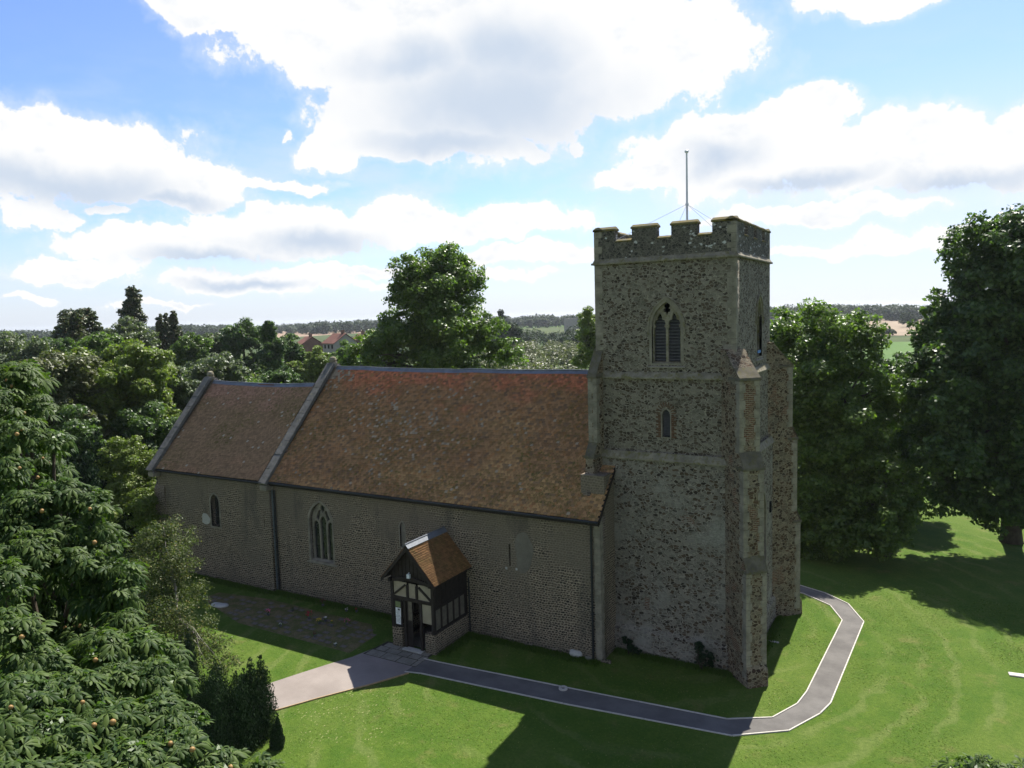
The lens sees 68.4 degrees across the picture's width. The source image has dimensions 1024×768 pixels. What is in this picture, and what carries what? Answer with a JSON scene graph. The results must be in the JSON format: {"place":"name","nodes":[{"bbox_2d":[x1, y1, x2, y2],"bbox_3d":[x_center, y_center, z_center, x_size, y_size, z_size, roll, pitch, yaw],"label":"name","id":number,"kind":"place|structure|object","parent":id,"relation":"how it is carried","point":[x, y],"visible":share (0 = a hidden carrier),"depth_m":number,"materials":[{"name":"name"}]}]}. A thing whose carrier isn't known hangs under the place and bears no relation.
{"place":"outdoors","nodes":[
{"label":"outdoors","id":0,"kind":"place"},
{"bbox_2d":[277,330,372,337],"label":"ploughed field","id":1,"kind":"structure","parent":0,"point":[297,334],"depth_m":1015.32,"materials":[{"name":"brown soil"}]},
{"bbox_2d":[267,650,427,708],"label":"gravel path","id":2,"kind":"structure","parent":0,"point":[361,669],"depth_m":35.19,"materials":[{"name":"beige gravel"}]},
{"bbox_2d":[363,641,432,666],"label":"flagstones","id":3,"kind":"object","parent":2,"relation":"on","point":[393,656],"visible":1,"depth_m":37.41,"materials":[{"name":"stone"}]},
{"bbox_2d":[2,317,923,394],"bbox_3d":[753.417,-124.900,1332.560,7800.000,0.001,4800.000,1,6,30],"label":"distant fields","id":4,"kind":"structure","parent":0,"point":[902,338],"depth_m":657.78,"materials":[{"name":"green plant"}]},
{"bbox_2d":[0,329,56,363],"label":"broadleaf tree","id":5,"kind":"object","parent":4,"relation":"on","point":[14,349],"visible":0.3,"depth_m":85.92,"materials":[{"name":"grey plant"}]},
{"bbox_2d":[41,336,78,354],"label":"broadleaf tree","id":6,"kind":"object","parent":4,"relation":"on","point":[66,344],"visible":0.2,"depth_m":95.45,"materials":[{"name":"green plant"}]},
{"bbox_2d":[47,307,104,345],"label":"broadleaf tree","id":7,"kind":"object","parent":4,"relation":"on","point":[76,325],"visible":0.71,"depth_m":100.28,"materials":[{"name":"green plant"}]},
{"bbox_2d":[0,356,262,455],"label":"wood","id":8,"kind":"object","parent":4,"relation":"on","point":[257,374],"visible":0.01,"depth_m":130.56,"materials":[{"name":"green plant"}]},
{"bbox_2d":[116,285,147,324],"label":"poplar tree","id":9,"kind":"object","parent":4,"relation":"on","point":[131,306],"visible":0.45,"depth_m":132.59,"materials":[{"name":"green plant"}]},
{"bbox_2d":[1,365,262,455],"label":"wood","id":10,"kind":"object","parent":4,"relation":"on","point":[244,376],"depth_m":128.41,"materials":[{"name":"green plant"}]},
{"bbox_2d":[104,315,160,348],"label":"broadleaf tree","id":11,"kind":"object","parent":4,"relation":"on","point":[126,329],"visible":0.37,"depth_m":113.05,"materials":[{"name":"green plant"}]},
{"bbox_2d":[155,313,168,350],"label":"poplar tree","id":12,"kind":"object","parent":4,"relation":"on","point":[159,328],"visible":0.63,"depth_m":135.25,"materials":[{"name":"green plant"}]},
{"bbox_2d":[0,321,329,341],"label":"wood","id":13,"kind":"object","parent":4,"relation":"on","point":[213,329],"visible":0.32,"depth_m":990.86,"materials":[{"name":"green plant"}]},
{"bbox_2d":[162,313,170,363],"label":"poplar tree","id":14,"kind":"object","parent":4,"relation":"on","point":[167,325],"visible":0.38,"depth_m":142.93,"materials":[{"name":"green plant"}]},
{"bbox_2d":[165,310,183,358],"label":"poplar tree","id":15,"kind":"object","parent":4,"relation":"on","point":[174,334],"visible":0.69,"depth_m":136.08,"materials":[{"name":"green plant"}]},
{"bbox_2d":[76,365,290,409],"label":"wood","id":16,"kind":"object","parent":4,"relation":"on","point":[256,380],"depth_m":105.53,"materials":[{"name":"green plant"}]},
{"bbox_2d":[169,331,213,369],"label":"broadleaf tree","id":17,"kind":"object","parent":4,"relation":"on","point":[194,349],"visible":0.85,"depth_m":113.56,"materials":[{"name":"green plant"}]},
{"bbox_2d":[202,332,233,354],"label":"broadleaf tree","id":18,"kind":"object","parent":4,"relation":"on","point":[217,348],"visible":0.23,"depth_m":133.00,"materials":[{"name":"green plant"}]},
{"bbox_2d":[218,316,263,376],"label":"broadleaf tree","id":19,"kind":"object","parent":4,"relation":"on","point":[238,339],"visible":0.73,"depth_m":128.18,"materials":[{"name":"green plant"}]},
{"bbox_2d":[278,333,307,370],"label":"broadleaf tree","id":20,"kind":"object","parent":4,"relation":"on","point":[296,349],"visible":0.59,"depth_m":128.45,"materials":[{"name":"green plant"}]},
{"bbox_2d":[297,333,322,358],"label":"house","id":21,"kind":"structure","parent":4,"relation":"on","point":[309,342],"depth_m":223.98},
{"bbox_2d":[321,330,358,358],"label":"house","id":22,"kind":"structure","parent":4,"relation":"on","point":[330,343],"depth_m":216.78,"materials":[{"name":"white paint"}]},
{"bbox_2d":[353,331,366,349],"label":"house","id":23,"kind":"structure","parent":4,"relation":"on","point":[362,333],"depth_m":233.72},
{"bbox_2d":[301,313,578,334],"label":"wood","id":24,"kind":"object","parent":4,"relation":"on","point":[523,321],"visible":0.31,"depth_m":1007.38,"materials":[{"name":"green plant"}]},
{"bbox_2d":[496,309,506,337],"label":"broadleaf tree","id":25,"kind":"object","parent":4,"relation":"on","point":[502,315],"visible":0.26,"depth_m":328.10,"materials":[{"name":"green plant"}]},
{"bbox_2d":[503,321,523,346],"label":"broadleaf tree","id":26,"kind":"object","parent":4,"relation":"on","point":[515,330],"visible":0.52,"depth_m":297.62,"materials":[{"name":"green plant"}]},
{"bbox_2d":[291,324,771,368],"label":"distant hedgerows","id":27,"kind":"object","parent":4,"relation":"on","point":[562,337],"visible":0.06,"depth_m":395.10,"materials":[{"name":"green plant"}]},
{"bbox_2d":[475,339,591,369],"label":"scrub","id":28,"kind":"object","parent":4,"relation":"on","point":[567,352],"visible":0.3,"depth_m":231.66,"materials":[{"name":"green plant"}]},
{"bbox_2d":[564,318,581,332],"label":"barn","id":29,"kind":"structure","parent":4,"relation":"on","point":[570,322],"depth_m":649.40,"materials":[{"name":"grey metal"}]},
{"bbox_2d":[770,303,930,322],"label":"wood","id":30,"kind":"object","parent":4,"relation":"on","point":[890,312],"visible":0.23,"depth_m":827.48,"materials":[{"name":"green plant"}]},
{"bbox_2d":[793,362,1001,454],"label":"shrubbery","id":31,"kind":"object","parent":4,"relation":"on","point":[867,391],"depth_m":97.79,"materials":[{"name":"green plant"}]},
{"bbox_2d":[0,454,1023,767],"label":"lawn","id":32,"kind":"structure","parent":0,"point":[960,558],"depth_m":32.99,"materials":[{"name":"green plant"}]},
{"bbox_2d":[3,349,118,441],"bbox_3d":[-34.779,5.108,56.965,8.462,15.567,8.754,1,6,30],"label":"broadleaf tree","id":33,"kind":"object","parent":32,"relation":"on","point":[70,374],"visible":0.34,"depth_m":55.56,"materials":[{"name":"green plant"}]},
{"bbox_2d":[25,404,107,486],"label":"broadleaf tree","id":34,"kind":"object","parent":32,"relation":"on","point":[76,428],"visible":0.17,"depth_m":52.87,"materials":[{"name":"green plant"}]},
{"bbox_2d":[1,480,157,544],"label":"undergrowth","id":35,"kind":"object","parent":32,"relation":"on","point":[136,528],"depth_m":54.96,"materials":[{"name":"green plant"}]},
{"bbox_2d":[61,435,111,598],"bbox_3d":[-25.043,8.464,43.656,2.963,11.194,3.194,1,6,30],"label":"yew tree","id":36,"kind":"object","parent":32,"relation":"on","point":[90,471],"visible":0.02,"depth_m":43.39,"materials":[{"name":"green plant"}]},
{"bbox_2d":[70,331,123,366],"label":"broadleaf tree","id":37,"kind":"object","parent":32,"relation":"on","point":[96,344],"visible":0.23,"depth_m":86.44,"materials":[{"name":"green plant"}]},
{"bbox_2d":[80,421,130,560],"bbox_3d":[-28.961,7.974,53.069,3.259,10.919,3.453,1,6,30],"label":"yew tree","id":38,"kind":"object","parent":32,"relation":"on","point":[96,445],"visible":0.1,"depth_m":52.53,"materials":[{"name":"green plant"}]},
{"bbox_2d":[64,338,181,442],"bbox_3d":[-32.092,4.242,62.758,9.882,16.095,10.233,1,6,30],"label":"maple tree","id":39,"kind":"object","parent":32,"relation":"on","point":[135,374],"visible":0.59,"depth_m":60.57,"materials":[{"name":"green plant"}]},
{"bbox_2d":[89,435,168,531],"bbox_3d":[-27.159,8.281,53.095,8.645,9.415,6.019,1,6,30],"label":"hawthorn bush","id":40,"kind":"object","parent":32,"relation":"on","point":[132,490],"visible":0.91,"depth_m":51.92,"materials":[{"name":"green plant"}]},
{"bbox_2d":[121,423,145,554],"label":"yew tree","id":41,"kind":"object","parent":32,"relation":"on","point":[125,435],"visible":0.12,"depth_m":55.37,"materials":[{"name":"green plant"}]},
{"bbox_2d":[106,399,177,481],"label":"broadleaf tree","id":42,"kind":"object","parent":32,"relation":"on","point":[140,421],"visible":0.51,"depth_m":58.07,"materials":[{"name":"green plant"}]},
{"bbox_2d":[0,359,293,767],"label":"horse chestnut tree","id":43,"kind":"object","parent":32,"relation":"on","point":[90,663],"visible":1,"depth_m":8.34,"materials":[{"name":"green plant"}]},
{"bbox_2d":[167,365,200,414],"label":"broadleaf tree","id":44,"kind":"object","parent":32,"relation":"on","point":[184,390],"visible":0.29,"depth_m":66.66,"materials":[{"name":"green plant"}]},
{"bbox_2d":[125,513,244,678],"bbox_3d":[-16.466,10.500,36.205,9.218,7.333,4.719,5,8,51],"label":"birch tree","id":45,"kind":"object","parent":32,"relation":"on","point":[171,575],"visible":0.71,"depth_m":36.57,"materials":[{"name":"green plant"}]},
{"bbox_2d":[180,628,200,706],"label":"yew tree","id":46,"kind":"object","parent":32,"relation":"on","point":[189,646],"visible":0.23,"depth_m":32.67,"materials":[{"name":"green plant"}]},
{"bbox_2d":[181,351,250,381],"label":"broadleaf tree","id":47,"kind":"object","parent":32,"relation":"on","point":[221,366],"visible":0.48,"depth_m":76.74,"materials":[{"name":"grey plant"}]},
{"bbox_2d":[190,659,261,760],"bbox_3d":[-11.335,12.829,29.057,2.758,4.660,2.756,1,6,30],"label":"yew tree","id":48,"kind":"object","parent":32,"relation":"on","point":[219,698],"visible":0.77,"depth_m":28.66,"materials":[{"name":"green plant"}]},
{"bbox_2d":[235,654,278,750],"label":"yew tree","id":49,"kind":"object","parent":32,"relation":"on","point":[261,694],"visible":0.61,"depth_m":29.85,"materials":[{"name":"green plant"}]},
{"bbox_2d":[255,320,286,372],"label":"broadleaf tree","id":50,"kind":"object","parent":32,"relation":"on","point":[271,353],"visible":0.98,"depth_m":113.21,"materials":[{"name":"green plant"}]},
{"bbox_2d":[268,716,284,750],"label":"yew tree","id":51,"kind":"object","parent":32,"relation":"on","point":[277,739],"visible":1,"depth_m":29.36,"materials":[{"name":"green plant"}]},
{"bbox_2d":[260,365,303,382],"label":"broadleaf tree","id":52,"kind":"object","parent":32,"relation":"on","point":[278,375],"visible":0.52,"depth_m":86.86,"materials":[{"name":"green plant"}]},
{"bbox_2d":[204,592,372,652],"bbox_3d":[-13.113,13.199,42.644,13.450,0.001,3.450,1,6,30],"label":"plaque bed","id":53,"kind":"object","parent":32,"relation":"on","point":[261,604],"visible":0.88,"depth_m":42.01,"materials":[{"name":"brown soil"}]},
{"bbox_2d":[211,602,228,607],"bbox_3d":[-17.354,13.113,44.639,1.309,0.220,0.686,1,6,30],"label":"stone","id":54,"kind":"object","parent":53,"relation":"on","point":[219,605],"visible":0.98,"depth_m":44.48,"materials":[{"name":"stone"}]},
{"bbox_2d":[304,610,312,618],"bbox_3d":[-11.381,12.942,42.248,0.515,0.493,0.440,1,6,30],"label":"plant","id":55,"kind":"object","parent":53,"relation":"on","point":[308,612],"visible":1,"depth_m":42.22,"materials":[{"name":"green plant"}]},
{"bbox_2d":[284,359,307,382],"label":"broadleaf tree","id":56,"kind":"object","parent":32,"relation":"on","point":[296,367],"visible":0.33,"depth_m":102.73,"materials":[{"name":"green plant"}]},
{"bbox_2d":[298,345,330,382],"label":"broadleaf tree","id":57,"kind":"object","parent":32,"relation":"on","point":[316,362],"visible":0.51,"depth_m":99.47,"materials":[{"name":"green plant"}]},
{"bbox_2d":[275,672,408,710],"bbox_3d":[-11.028,14.116,31.764,14.392,0.090,0.204,-5,6,-31],"label":"path edging","id":58,"kind":"object","parent":32,"relation":"on","point":[341,692],"visible":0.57,"depth_m":33.79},
{"bbox_2d":[329,339,361,361],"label":"broadleaf tree","id":59,"kind":"object","parent":32,"relation":"on","point":[338,351],"visible":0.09,"depth_m":93.23,"materials":[{"name":"green plant"}]},
{"bbox_2d":[335,241,530,368],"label":"broadleaf tree","id":60,"kind":"object","parent":32,"relation":"on","point":[433,288],"visible":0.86,"depth_m":74.05,"materials":[{"name":"green plant"}]},
{"bbox_2d":[145,215,801,688],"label":"church","id":61,"kind":"structure","parent":32,"relation":"on","point":[637,481],"depth_m":38.06,"materials":[{"name":"stone"}]},
{"bbox_2d":[307,500,336,567],"bbox_3d":[-11.228,8.781,44.743,2.340,3.879,0.440,1,6,30],"label":"nave window","id":62,"kind":"structure","parent":61,"relation":"in","point":[322,521],"depth_m":44.94,"materials":[{"name":"stone"}]},
{"bbox_2d":[394,599,402,626],"bbox_3d":[-5.751,11.601,38.166,0.490,1.380,0.050,1,6,30],"label":"notice board","id":63,"kind":"object","parent":61,"relation":"attached to","point":[398,614],"visible":1,"depth_m":38.15,"materials":[{"name":"white paper"}]},
{"bbox_2d":[647,297,684,367],"bbox_3d":[7.275,-2.418,35.245,1.800,3.320,0.520,1,6,30],"label":"belfry window","id":64,"kind":"structure","parent":61,"relation":"in","point":[675,323],"depth_m":35.28,"materials":[{"name":"stone"}]},
{"bbox_2d":[656,402,676,438],"bbox_3d":[7.291,1.687,35.503,0.997,1.740,0.235,1,6,30],"label":"slit window","id":65,"kind":"structure","parent":61,"relation":"in","point":[668,431],"depth_m":35.54,"materials":[{"name":"stone"}]},
{"bbox_2d":[624,150,710,235],"bbox_3d":[8.609,-8.825,37.647,5.785,5.630,6.444,1,6,30],"label":"flagpole","id":66,"kind":"object","parent":61,"relation":"on","point":[686,203],"visible":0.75,"depth_m":37.55,"materials":[{"name":"metal"}]},
{"bbox_2d":[755,293,763,361],"bbox_3d":[12.215,-2.843,37.557,0.330,3.370,1.640,1,6,30],"label":"belfry window","id":67,"kind":"structure","parent":61,"relation":"in","point":[759,304],"depth_m":37.97,"materials":[{"name":"stone"}]},
{"bbox_2d":[764,486,766,564],"bbox_3d":[12.328,7.321,37.650,0.250,5.070,2.840,1,6,30],"label":"west window","id":68,"kind":"structure","parent":61,"relation":"in","point":[765,497],"depth_m":38.65,"materials":[{"name":"stone"}]},
{"bbox_2d":[164,569,789,678],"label":"long grass","id":69,"kind":"structure","parent":32,"relation":"on","point":[773,629],"depth_m":38.37,"materials":[{"name":"green plant"}]},
{"bbox_2d":[570,305,595,369],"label":"broadleaf tree","id":70,"kind":"object","parent":32,"relation":"on","point":[586,323],"visible":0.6,"depth_m":103.74,"materials":[{"name":"green plant"}]},
{"bbox_2d":[621,636,642,654],"bbox_3d":[5.873,12.920,36.795,1.036,1.142,0.608,1,6,30],"label":"shrub","id":71,"kind":"object","parent":32,"relation":"on","point":[630,646],"visible":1,"depth_m":36.73,"materials":[{"name":"green plant"}]},
{"bbox_2d":[405,585,863,735],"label":"kerb","id":72,"kind":"structure","parent":32,"relation":"on","point":[803,722],"depth_m":32.09,"materials":[{"name":"grey concrete"}]},
{"bbox_2d":[694,641,718,668],"bbox_3d":[9.014,12.734,34.951,1.190,1.666,0.640,1,6,30],"label":"shrub","id":73,"kind":"object","parent":32,"relation":"on","point":[700,657],"visible":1,"depth_m":34.89,"materials":[{"name":"green plant"}]},
{"bbox_2d":[770,297,937,563],"bbox_3d":[22.572,2.685,52.839,12.972,17.712,13.510,1,6,30],"label":"broadleaf tree","id":74,"kind":"object","parent":32,"relation":"on","point":[858,479],"visible":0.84,"depth_m":50.84,"materials":[{"name":"green plant"}]},
{"bbox_2d":[870,351,940,509],"bbox_3d":[31.678,4.071,60.115,6.813,13.300,10.050,-2,5,-8],"label":"broadleaf tree","id":75,"kind":"object","parent":32,"relation":"on","point":[901,440],"visible":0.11,"depth_m":59.09,"materials":[{"name":"green plant"}]},
{"bbox_2d":[893,203,1023,544],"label":"horse chestnut tree","id":76,"kind":"object","parent":32,"relation":"on","point":[968,352],"visible":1,"depth_m":49.56,"materials":[{"name":"green plant"}]},
{"bbox_2d":[925,752,1023,767],"bbox_3d":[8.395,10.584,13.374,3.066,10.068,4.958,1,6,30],"label":"bush","id":77,"kind":"object","parent":32,"relation":"on","point":[978,761],"visible":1,"depth_m":11.69,"materials":[{"name":"green plant"}]},
{"bbox_2d":[1008,672,1023,677],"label":"stone slab","id":78,"kind":"structure","parent":32,"relation":"on","point":[1013,674],"depth_m":33.56,"materials":[{"name":"white stone"}]},
{"bbox_2d":[0,0,1023,331],"label":"sky","id":79,"kind":"structure","parent":0,"point":[224,162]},
{"bbox_2d":[406,586,862,734],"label":"asphalt path","id":80,"kind":"structure","parent":0,"point":[816,698],"depth_m":33.01,"materials":[{"name":"grey asphalt"}]},
{"bbox_2d":[559,685,567,690],"bbox_3d":[2.279,13.550,33.555,0.400,0.075,0.400,1,6,30],"label":"drain collar","id":81,"kind":"object","parent":80,"relation":"on","point":[564,687],"visible":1,"depth_m":33.49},
{"bbox_2d":[424,592,842,718],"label":"kerb","id":82,"kind":"structure","parent":80,"relation":"on","point":[803,695],"depth_m":33.39,"materials":[{"name":"grey concrete"}]},
{"bbox_2d":[851,342,916,371],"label":"green field","id":83,"kind":"structure","parent":0,"point":[902,347],"depth_m":285.30,"materials":[{"name":"green plant"}]},
{"bbox_2d":[866,319,922,335],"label":"stubble field","id":84,"kind":"structure","parent":0,"point":[900,329],"depth_m":587.02,"materials":[{"name":"beige plant"}]},
{"bbox_2d":[881,328,896,335],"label":"broadleaf tree","id":85,"kind":"object","parent":84,"relation":"on","point":[888,331],"visible":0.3,"depth_m":416.98,"materials":[{"name":"green plant"}]},
{"bbox_2d":[898,312,919,324],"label":"broadleaf tree","id":86,"kind":"object","parent":84,"relation":"on","point":[907,318],"visible":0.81,"depth_m":563.16,"materials":[{"name":"green plant"}]}
]}

